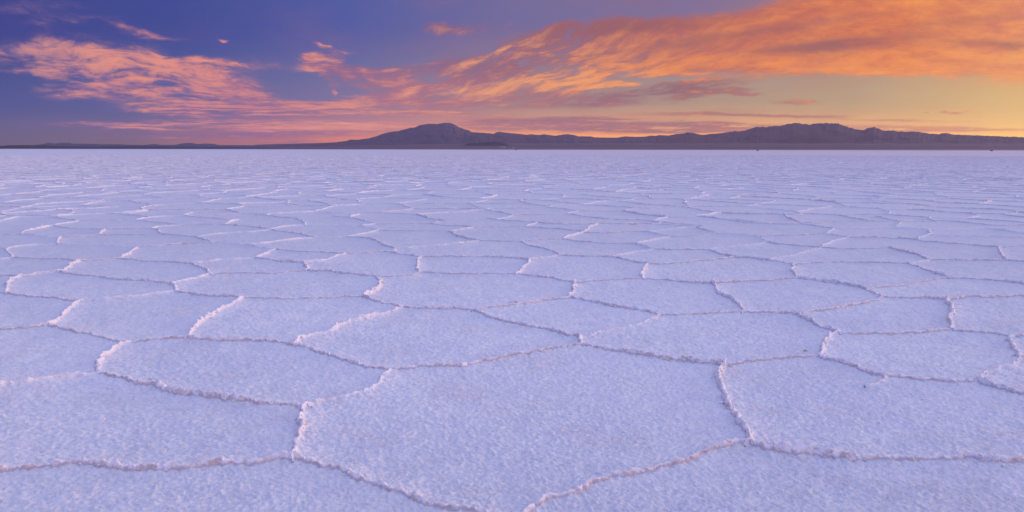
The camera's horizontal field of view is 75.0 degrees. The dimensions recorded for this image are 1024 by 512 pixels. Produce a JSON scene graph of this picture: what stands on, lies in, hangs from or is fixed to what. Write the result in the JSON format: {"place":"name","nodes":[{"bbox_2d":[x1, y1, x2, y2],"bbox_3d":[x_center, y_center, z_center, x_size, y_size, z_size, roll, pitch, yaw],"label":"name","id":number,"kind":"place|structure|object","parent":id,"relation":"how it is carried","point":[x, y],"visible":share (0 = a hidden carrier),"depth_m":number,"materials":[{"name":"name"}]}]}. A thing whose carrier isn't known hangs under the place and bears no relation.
{"place":"outdoors","nodes":[
{"label":"outdoors","id":0,"kind":"place"},
{"bbox_2d":[0,145,264,147],"bbox_3d":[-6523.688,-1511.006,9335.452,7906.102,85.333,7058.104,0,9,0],"label":"hills","id":1,"kind":"structure","parent":0,"point":[26,146],"depth_m":9285.02,"materials":[{"name":"stone"}]},
{"bbox_2d":[39,143,255,146],"bbox_3d":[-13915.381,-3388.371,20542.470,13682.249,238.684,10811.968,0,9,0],"label":"hills","id":2,"kind":"structure","parent":0,"point":[177,145],"depth_m":21948.91,"materials":[{"name":"stone"}]},
{"bbox_2d":[254,123,477,146],"bbox_3d":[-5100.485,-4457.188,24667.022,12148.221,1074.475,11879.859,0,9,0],"label":"volcano","id":3,"kind":"structure","parent":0,"point":[445,133],"depth_m":24035.91},
{"bbox_2d":[463,142,507,149],"bbox_3d":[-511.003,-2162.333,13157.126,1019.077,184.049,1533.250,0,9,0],"label":"mesa hill","id":4,"kind":"structure","parent":0,"point":[488,144],"depth_m":12871.12,"materials":[{"name":"stone"}]},
{"bbox_2d":[0,149,1023,511],"bbox_3d":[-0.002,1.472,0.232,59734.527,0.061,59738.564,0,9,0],"label":"salt flat","id":5,"kind":"structure","parent":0,"point":[584,407],"depth_m":5.05,"materials":[{"name":"white"}]},
{"bbox_2d":[0,154,1023,511],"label":"salt ridges","id":6,"kind":"object","parent":5,"relation":"on","point":[754,164],"visible":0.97,"depth_m":15.49,"materials":[{"name":"white"}]},
{"bbox_2d":[0,231,1023,511],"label":"salt crumbs","id":7,"kind":"object","parent":5,"relation":"on","point":[522,351],"visible":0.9,"depth_m":4.81,"materials":[{"name":"white"}]},
{"bbox_2d":[0,143,1023,149],"bbox_3d":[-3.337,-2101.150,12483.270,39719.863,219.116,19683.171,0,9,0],"label":"desert plain","id":8,"kind":"structure","parent":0,"point":[715,146],"depth_m":9666.92,"materials":[{"name":"soil"}]},
{"bbox_2d":[0,0,1023,145],"label":"sky","id":9,"kind":"structure","parent":0,"point":[126,72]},
{"bbox_2d":[463,132,666,143],"bbox_3d":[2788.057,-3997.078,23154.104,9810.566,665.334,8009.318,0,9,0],"label":"mountain range","id":10,"kind":"structure","parent":0,"point":[503,137],"depth_m":23054.03,"materials":[{"name":"stone"}]},
{"bbox_2d":[624,123,1023,143],"bbox_3d":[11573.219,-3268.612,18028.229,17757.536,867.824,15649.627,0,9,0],"label":"mountain massif","id":11,"kind":"structure","parent":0,"point":[798,133],"depth_m":18282.51,"materials":[{"name":"stone"}]}
]}

